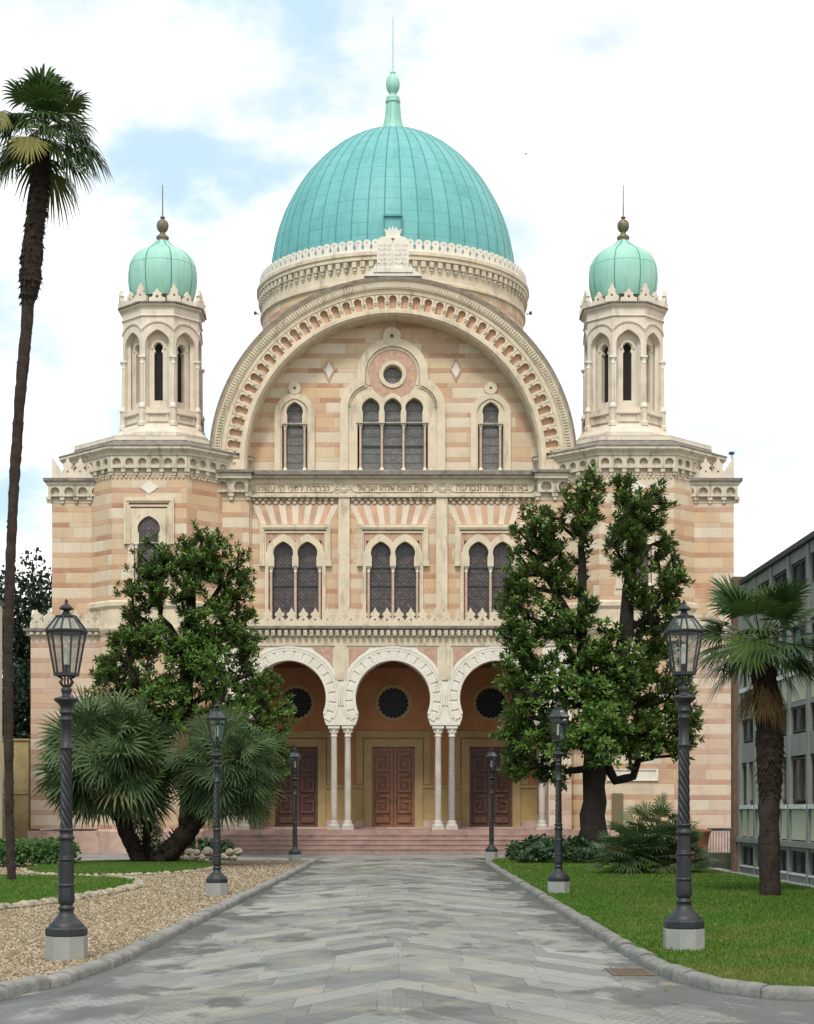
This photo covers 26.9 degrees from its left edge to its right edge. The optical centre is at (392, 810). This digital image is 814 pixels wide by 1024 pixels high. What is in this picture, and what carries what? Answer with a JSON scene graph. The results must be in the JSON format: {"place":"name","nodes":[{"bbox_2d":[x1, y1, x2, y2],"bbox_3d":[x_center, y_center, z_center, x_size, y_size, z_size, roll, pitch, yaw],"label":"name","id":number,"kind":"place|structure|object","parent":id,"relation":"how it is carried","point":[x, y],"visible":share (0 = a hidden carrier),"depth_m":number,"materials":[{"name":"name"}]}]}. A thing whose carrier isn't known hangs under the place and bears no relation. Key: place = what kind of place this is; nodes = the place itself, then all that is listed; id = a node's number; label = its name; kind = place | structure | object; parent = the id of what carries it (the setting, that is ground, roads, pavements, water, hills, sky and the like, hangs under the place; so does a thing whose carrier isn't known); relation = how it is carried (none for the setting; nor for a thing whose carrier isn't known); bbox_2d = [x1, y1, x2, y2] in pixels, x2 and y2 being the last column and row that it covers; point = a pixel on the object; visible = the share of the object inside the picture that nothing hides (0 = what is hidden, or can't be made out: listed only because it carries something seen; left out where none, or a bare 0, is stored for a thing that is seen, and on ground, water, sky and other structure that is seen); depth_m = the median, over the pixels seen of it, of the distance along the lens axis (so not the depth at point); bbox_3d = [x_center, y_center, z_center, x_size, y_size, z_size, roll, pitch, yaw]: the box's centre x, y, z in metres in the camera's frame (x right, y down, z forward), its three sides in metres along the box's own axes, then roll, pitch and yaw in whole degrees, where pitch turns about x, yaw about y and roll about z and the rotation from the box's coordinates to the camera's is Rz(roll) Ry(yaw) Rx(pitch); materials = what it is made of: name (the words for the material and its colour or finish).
{"place":"outdoors","nodes":[
{"label":"outdoors","id":0,"kind":"place"},
{"bbox_2d":[0,602,4,838],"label":"house","id":1,"kind":"structure","parent":0,"point":[2,604],"depth_m":59.18,"materials":[{"name":"paint"}]},
{"bbox_2d":[2,739,30,839],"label":"garden wall","id":2,"kind":"structure","parent":0,"point":[22,785],"depth_m":64.50,"materials":[{"name":"yellow paint"}]},
{"bbox_2d":[0,874,139,904],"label":"lawn","id":3,"kind":"structure","parent":0,"point":[50,885],"depth_m":33.12,"materials":[{"name":"green plant"}]},
{"bbox_2d":[0,63,113,879],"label":"tall palm tree","id":4,"kind":"object","parent":3,"relation":"on","point":[47,97],"visible":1,"depth_m":35.89,"materials":[{"name":"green plant"}]},
{"bbox_2d":[26,859,212,874],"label":"lawn","id":5,"kind":"structure","parent":0,"point":[129,873],"depth_m":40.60,"materials":[{"name":"green plant"}]},
{"bbox_2d":[31,684,287,861],"bbox_3d":[-6.665,-0.832,48.403,7.461,5.585,4.796,0,0,0],"label":"fan palm","id":6,"kind":"object","parent":5,"relation":"on","point":[129,764],"visible":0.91,"depth_m":47.46,"materials":[{"name":"green plant"}]},
{"bbox_2d":[0,860,308,981],"bbox_3d":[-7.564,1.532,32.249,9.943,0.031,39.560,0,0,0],"label":"gravel","id":7,"kind":"structure","parent":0,"point":[95,924],"depth_m":25.14,"materials":[{"name":"beige gravel"}]},
{"bbox_2d":[0,836,81,866],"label":"hedge","id":8,"kind":"object","parent":7,"relation":"on","point":[35,849],"visible":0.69,"depth_m":46.13,"materials":[{"name":"green plant"}]},
{"bbox_2d":[45,599,87,960],"bbox_3d":[-3.400,-0.276,17.750,0.410,3.852,0.457,0,0,4],"label":"street lamp","id":9,"kind":"object","parent":7,"relation":"on","point":[66,933],"visible":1,"depth_m":17.69,"materials":[{"name":"black metal"}]},
{"bbox_2d":[0,874,145,909],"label":"stone kerb","id":10,"kind":"structure","parent":7,"relation":"on","point":[80,896],"depth_m":29.97,"materials":[{"name":"beige stone"}]},
{"bbox_2d":[22,867,212,875],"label":"stone kerb","id":11,"kind":"structure","parent":7,"relation":"on","point":[25,870],"depth_m":40.79,"materials":[{"name":"beige stone"}]},
{"bbox_2d":[190,854,199,859],"bbox_3d":[-6.124,1.454,52.665,0.314,0.285,0.268,0,0,27],"label":"rock","id":12,"kind":"object","parent":7,"relation":"on","point":[193,857],"visible":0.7,"depth_m":52.56,"materials":[{"name":"beige stone"}]},
{"bbox_2d":[185,848,193,855],"bbox_3d":[-6.269,1.291,52.670,0.314,0.237,0.200,0,0,0],"label":"rock","id":13,"kind":"object","parent":12,"relation":"on","point":[189,851],"visible":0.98,"depth_m":52.60,"materials":[{"name":"beige stone"}]},
{"bbox_2d":[193,849,199,855],"bbox_3d":[-6.015,1.291,52.265,0.244,0.219,0.264,0,0,0],"label":"rock","id":14,"kind":"object","parent":7,"relation":"on","point":[196,852],"visible":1,"depth_m":52.18,"materials":[{"name":"beige stone"}]},
{"bbox_2d":[203,847,212,855],"bbox_3d":[-5.674,1.268,52.348,0.319,0.312,0.271,0,0,-42],"label":"rock","id":15,"kind":"object","parent":7,"relation":"on","point":[207,851],"visible":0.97,"depth_m":52.25,"materials":[{"name":"beige stone"}]},
{"bbox_2d":[206,701,227,895],"bbox_3d":[-3.210,-0.173,31.100,0.387,3.640,0.432,0,0,-1],"label":"street lamp","id":16,"kind":"object","parent":7,"relation":"on","point":[216,882],"visible":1,"depth_m":31.04,"materials":[{"name":"grey metal"}]},
{"bbox_2d":[228,855,237,860],"bbox_3d":[-4.894,1.472,52.244,0.249,0.227,0.276,0,0,-44],"label":"rock","id":17,"kind":"object","parent":7,"relation":"on","point":[233,858],"visible":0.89,"depth_m":52.17,"materials":[{"name":"beige stone"}]},
{"bbox_2d":[225,848,233,855],"bbox_3d":[-5.010,1.287,52.233,0.261,0.248,0.278,0,0,0],"label":"rock","id":18,"kind":"object","parent":17,"relation":"on","point":[229,852],"visible":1,"depth_m":52.13,"materials":[{"name":"beige stone"}]},
{"bbox_2d":[233,848,242,855],"bbox_3d":[-4.811,1.285,52.867,0.319,0.259,0.297,0,0,0],"label":"rock","id":19,"kind":"object","parent":7,"relation":"on","point":[238,851],"visible":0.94,"depth_m":52.77,"materials":[{"name":"beige stone"}]},
{"bbox_2d":[289,747,300,861],"bbox_3d":[-2.950,-0.135,51.300,0.379,3.563,0.423,0,0,-2],"label":"street lamp","id":20,"kind":"object","parent":7,"relation":"on","point":[294,853],"visible":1,"depth_m":51.24,"materials":[{"name":"grey metal"}]},
{"bbox_2d":[30,853,675,861],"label":"forecourt","id":21,"kind":"structure","parent":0,"point":[98,856],"depth_m":59.22,"materials":[{"name":"grey stone"}]},
{"bbox_2d":[183,854,189,859],"bbox_3d":[-6.467,1.465,53.269,0.329,0.251,0.227,0,0,0],"label":"rock","id":22,"kind":"object","parent":21,"relation":"on","point":[186,857],"visible":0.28,"depth_m":53.17,"materials":[{"name":"beige stone"}]},
{"bbox_2d":[84,519,297,848],"bbox_3d":[-6.649,-4.129,55.769,7.162,11.073,3.256,0,0,0],"label":"magnolia tree","id":23,"kind":"object","parent":21,"relation":"on","point":[208,649],"visible":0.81,"depth_m":55.48,"materials":[{"name":"green plant"}]},
{"bbox_2d":[150,837,233,857],"bbox_3d":[-6.405,1.209,53.739,2.884,0.767,1.116,0,0,0],"label":"rockery ivy","id":24,"kind":"object","parent":21,"relation":"on","point":[204,843],"visible":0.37,"depth_m":53.48,"materials":[{"name":"green plant"}]},
{"bbox_2d":[199,854,205,859],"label":"rock","id":25,"kind":"object","parent":21,"relation":"on","point":[202,856],"visible":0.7,"depth_m":53.14,"materials":[{"name":"beige stone"}]},
{"bbox_2d":[23,18,742,854],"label":"synagogue","id":26,"kind":"structure","parent":21,"relation":"on","point":[379,458],"depth_m":64.30,"materials":[{"name":"beige stone"}]},
{"bbox_2d":[275,747,295,826],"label":"door","id":27,"kind":"structure","parent":26,"relation":"in","point":[284,814],"depth_m":67.06,"materials":[{"name":"brown wood"}]},
{"bbox_2d":[274,382,314,469],"bbox_3d":[-3.738,-14.583,64.975,1.525,3.401,0.450,0,0,0],"label":"arched window","id":28,"kind":"structure","parent":26,"relation":"in","point":[294,415],"depth_m":64.83,"materials":[{"name":"beige stone"}]},
{"bbox_2d":[259,525,330,620],"bbox_3d":[-3.681,-8.843,64.355,2.728,3.822,0.450,0,0,0],"label":"window","id":29,"kind":"structure","parent":26,"relation":"in","point":[296,560],"depth_m":64.35,"materials":[{"name":"beige stone"}]},
{"bbox_2d":[278,684,314,720],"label":"oculus window","id":30,"kind":"structure","parent":26,"relation":"in","point":[302,699],"depth_m":67.07,"materials":[{"name":"glass"}]},
{"bbox_2d":[297,747,317,826],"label":"door","id":31,"kind":"structure","parent":26,"relation":"in","point":[307,783],"depth_m":67.04,"materials":[{"name":"brown wood"}]},
{"bbox_2d":[372,747,392,826],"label":"door","id":32,"kind":"structure","parent":26,"relation":"in","point":[382,757],"depth_m":67.06,"materials":[{"name":"red wood"}]},
{"bbox_2d":[340,327,444,469],"bbox_3d":[-0.010,-15.616,64.965,4.004,5.466,0.470,0,0,0],"label":"triple window","id":33,"kind":"structure","parent":26,"relation":"in","point":[392,400],"depth_m":64.85,"materials":[{"name":"beige stone"}]},
{"bbox_2d":[357,525,428,620],"bbox_3d":[0.000,-8.843,64.355,2.728,3.822,0.450,0,0,0],"label":"window","id":34,"kind":"structure","parent":26,"relation":"in","point":[392,560],"depth_m":64.44,"materials":[{"name":"beige stone"}]},
{"bbox_2d":[375,685,411,720],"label":"oculus window","id":35,"kind":"structure","parent":26,"relation":"in","point":[393,702],"depth_m":67.07,"materials":[{"name":"glass"}]},
{"bbox_2d":[394,747,414,826],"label":"door","id":36,"kind":"structure","parent":26,"relation":"in","point":[404,757],"depth_m":67.02,"materials":[{"name":"red wood"}]},
{"bbox_2d":[470,747,489,826],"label":"door","id":37,"kind":"structure","parent":26,"relation":"in","point":[479,773],"depth_m":67.06,"materials":[{"name":"brown wood"}]},
{"bbox_2d":[454,525,526,620],"bbox_3d":[3.681,-8.843,64.355,2.728,3.822,0.450,0,0,0],"label":"window","id":38,"kind":"structure","parent":26,"relation":"in","point":[481,560],"depth_m":64.45,"materials":[{"name":"beige stone"}]},
{"bbox_2d":[473,685,508,720],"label":"oculus window","id":39,"kind":"structure","parent":26,"relation":"in","point":[487,705],"depth_m":67.07,"materials":[{"name":"glass"}]},
{"bbox_2d":[471,382,510,469],"bbox_3d":[3.719,-14.583,64.975,1.525,3.401,0.450,0,0,0],"label":"arched window","id":40,"kind":"structure","parent":26,"relation":"in","point":[490,413],"depth_m":64.83,"materials":[{"name":"beige stone"}]},
{"bbox_2d":[491,747,511,826],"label":"door","id":41,"kind":"structure","parent":26,"relation":"in","point":[502,789],"depth_m":67.06,"materials":[{"name":"brown wood"}]},
{"bbox_2d":[707,828,730,851],"bbox_3d":[9.907,1.073,51.800,0.743,1.088,0.700,0,0,0],"label":"railing","id":42,"kind":"object","parent":21,"relation":"on","point":[721,838],"visible":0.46,"depth_m":51.79,"materials":[{"name":"grey metal"}]},
{"bbox_2d":[0,858,813,1023],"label":"path","id":43,"kind":"structure","parent":0,"point":[391,941],"depth_m":17.03,"materials":[{"name":"stone"}]},
{"bbox_2d":[0,861,310,999],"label":"kerb","id":44,"kind":"structure","parent":43,"relation":"on","point":[28,984],"depth_m":18.27,"materials":[{"name":"stone"}]},
{"bbox_2d":[485,747,497,860],"bbox_3d":[3.140,-0.192,54.300,0.392,3.679,0.437,0,0,-2],"label":"street lamp","id":45,"kind":"object","parent":43,"relation":"on","point":[491,850],"visible":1,"depth_m":54.24,"materials":[{"name":"grey metal"}]},
{"bbox_2d":[605,968,654,975],"bbox_3d":[2.330,1.594,16.800,0.400,0.012,0.700,0,0,0],"label":"drain grate","id":46,"kind":"object","parent":43,"relation":"on","point":[628,971],"visible":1,"depth_m":16.73,"materials":[{"name":"beige metal"}]},
{"bbox_2d":[485,857,813,999],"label":"kerb","id":47,"kind":"structure","parent":43,"relation":"on","point":[647,959],"depth_m":16.79,"materials":[{"name":"stone"}]},
{"bbox_2d":[0,0,813,677],"label":"sky","id":48,"kind":"structure","parent":0,"point":[702,111],"materials":[{"name":"white"}]},
{"bbox_2d":[493,857,813,986],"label":"lawn","id":49,"kind":"structure","parent":0,"point":[636,945],"depth_m":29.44,"materials":[{"name":"green plant"}]},
{"bbox_2d":[180,872,804,1002],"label":"fallen leaves","id":50,"kind":"object","parent":49,"relation":"on","point":[605,917],"visible":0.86,"depth_m":23.57,"materials":[{"name":"brown plant"}]},
{"bbox_2d":[547,700,569,892],"bbox_3d":[3.070,-0.201,31.600,0.394,3.698,0.439,0,0,-2],"label":"street lamp","id":51,"kind":"object","parent":49,"relation":"on","point":[558,880],"visible":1,"depth_m":31.54,"materials":[{"name":"grey metal"}]},
{"bbox_2d":[505,833,654,862],"bbox_3d":[5.766,1.148,52.120,4.558,0.929,6.611,0,0,0],"label":"ivy ground cover","id":52,"kind":"object","parent":49,"relation":"on","point":[537,848],"visible":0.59,"depth_m":49.68,"materials":[{"name":"green plant"}]},
{"bbox_2d":[488,462,706,842],"bbox_3d":[6.374,-4.877,52.732,6.949,11.996,3.669,0,0,0],"label":"magnolia tree","id":53,"kind":"object","parent":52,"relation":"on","point":[609,694],"visible":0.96,"depth_m":52.63,"materials":[{"name":"green plant"}]},
{"bbox_2d":[583,793,722,874],"bbox_3d":[6.395,0.674,41.941,3.674,2.304,2.885,0,0,0],"label":"dwarf palm","id":54,"kind":"object","parent":49,"relation":"on","point":[663,849],"visible":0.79,"depth_m":41.52,"materials":[{"name":"green plant"}]},
{"bbox_2d":[663,600,704,950],"bbox_3d":[3.200,-0.332,18.750,0.422,3.968,0.471,0,0,-1],"label":"street lamp","id":55,"kind":"object","parent":49,"relation":"on","point":[683,926],"visible":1,"depth_m":18.68,"materials":[{"name":"grey metal"}]},
{"bbox_2d":[688,574,813,896],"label":"windmill palm","id":56,"kind":"object","parent":49,"relation":"on","point":[754,656],"visible":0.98,"depth_m":30.39,"materials":[{"name":"green plant"}]},
{"bbox_2d":[710,868,813,887],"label":"side pavement","id":57,"kind":"structure","parent":0,"point":[757,876],"depth_m":40.44,"materials":[{"name":"grey concrete"}]},
{"bbox_2d":[691,829,710,861],"bbox_3d":[8.750,1.070,49.000,0.800,1.060,0.800,0,0,0],"label":"flower pot","id":58,"kind":"object","parent":57,"relation":"on","point":[706,832],"visible":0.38,"depth_m":48.70,"materials":[{"name":"ceramic"}]},
{"label":"ground","id":59,"kind":"structure","parent":0,"visible":0},
{"bbox_2d":[0,565,14,688],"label":"broadleaf tree","id":60,"kind":"object","parent":59,"relation":"on","point":[1,595],"visible":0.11,"depth_m":95.82,"materials":[{"name":"green plant"}]},
{"bbox_2d":[2,652,30,738],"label":"broadleaf tree","id":61,"kind":"object","parent":59,"relation":"on","point":[21,705],"visible":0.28,"depth_m":85.26,"materials":[{"name":"green plant"}]},
{"bbox_2d":[0,547,51,830],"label":"broadleaf tree","id":62,"kind":"object","parent":59,"relation":"on","point":[22,641],"visible":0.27,"depth_m":91.33,"materials":[{"name":"green plant"}]},
{"bbox_2d":[694,852,730,868],"bbox_3d":[9.100,1.390,47.200,1.300,0.420,1.200,0,0,0],"label":"stone trough","id":63,"kind":"object","parent":59,"relation":"on","point":[725,857],"visible":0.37,"depth_m":46.60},
{"bbox_2d":[731,531,813,884],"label":"office building","id":64,"kind":"structure","parent":59,"relation":"on","point":[796,818],"depth_m":38.19,"materials":[{"name":"grey concrete"}]},
{"bbox_2d":[740,846,752,867],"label":"window","id":65,"kind":"structure","parent":64,"relation":"in","point":[748,850],"depth_m":42.72,"materials":[{"name":"grey glass"}]},
{"bbox_2d":[744,670,751,687],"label":"window","id":66,"kind":"structure","parent":64,"relation":"in","point":[745,681],"depth_m":43.20,"materials":[{"name":"grey glass"}]},
{"bbox_2d":[744,763,752,801],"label":"window","id":67,"kind":"structure","parent":64,"relation":"in","point":[745,765],"depth_m":43.08,"materials":[{"name":"grey glass"}]},
{"bbox_2d":[744,718,752,742],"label":"window","id":68,"kind":"structure","parent":64,"relation":"in","point":[748,728],"depth_m":42.84,"materials":[{"name":"grey glass"}]},
{"bbox_2d":[759,581,768,591],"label":"window","id":69,"kind":"structure","parent":64,"relation":"in","point":[766,583],"depth_m":40.72,"materials":[{"name":"grey glass"}]},
{"bbox_2d":[775,631,786,675],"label":"window","id":70,"kind":"structure","parent":64,"relation":"in","point":[785,640],"depth_m":38.90,"materials":[{"name":"grey glass"}]},
{"bbox_2d":[775,570,786,586],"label":"window","id":71,"kind":"structure","parent":64,"relation":"in","point":[782,576],"depth_m":39.18,"materials":[{"name":"grey glass"}]},
{"bbox_2d":[780,849,786,873],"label":"window","id":72,"kind":"structure","parent":64,"relation":"in","point":[783,869],"depth_m":38.90,"materials":[{"name":"grey glass"}]},
{"bbox_2d":[782,710,786,734],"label":"window","id":73,"kind":"structure","parent":64,"relation":"in","point":[785,727],"depth_m":38.80,"materials":[{"name":"grey glass"}]},
{"bbox_2d":[783,759,786,800],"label":"window","id":74,"kind":"structure","parent":64,"relation":"in","point":[785,763],"depth_m":38.80,"materials":[{"name":"grey glass"}]},
{"bbox_2d":[788,851,805,876],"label":"window","id":75,"kind":"structure","parent":64,"relation":"in","point":[799,857],"depth_m":37.37,"materials":[{"name":"grey glass"}]},
{"bbox_2d":[793,756,805,800],"bbox_3d":[8.935,-0.688,37.177,0.070,0.955,1.525,0,0,0],"label":"window","id":76,"kind":"structure","parent":64,"relation":"in","point":[799,763],"depth_m":37.47,"materials":[{"name":"grey glass"}]},
{"bbox_2d":[793,705,805,732],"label":"window","id":77,"kind":"structure","parent":64,"relation":"in","point":[799,713],"depth_m":37.47,"materials":[{"name":"grey glass"}]},
{"bbox_2d":[793,625,805,669],"bbox_3d":[8.935,-3.567,37.177,0.070,0.975,1.525,0,0,0],"label":"window","id":78,"kind":"structure","parent":64,"relation":"in","point":[799,634],"depth_m":37.47,"materials":[{"name":"grey glass"}]},
{"bbox_2d":[793,558,805,588],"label":"window","id":79,"kind":"structure","parent":64,"relation":"in","point":[799,569],"depth_m":37.37,"materials":[{"name":"grey glass"}]},
{"bbox_2d":[808,853,813,877],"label":"window","id":80,"kind":"structure","parent":64,"relation":"in","point":[811,876],"depth_m":36.12,"materials":[{"name":"grey glass"}]},
{"bbox_2d":[812,755,813,799],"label":"window","id":81,"kind":"structure","parent":64,"relation":"in","point":[812,755],"depth_m":36.14,"materials":[{"name":"grey glass"}]},
{"bbox_2d":[812,703,813,728],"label":"window","id":82,"kind":"structure","parent":64,"relation":"in","point":[812,703],"depth_m":36.14,"materials":[{"name":"grey glass"}]},
{"bbox_2d":[812,619,813,663],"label":"window","id":83,"kind":"structure","parent":64,"relation":"in","point":[812,619],"depth_m":36.17,"materials":[{"name":"grey glass"}]},
{"bbox_2d":[812,553,813,581],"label":"window","id":84,"kind":"structure","parent":64,"relation":"in","point":[813,553],"depth_m":36.12,"materials":[{"name":"grey glass"}]}
]}

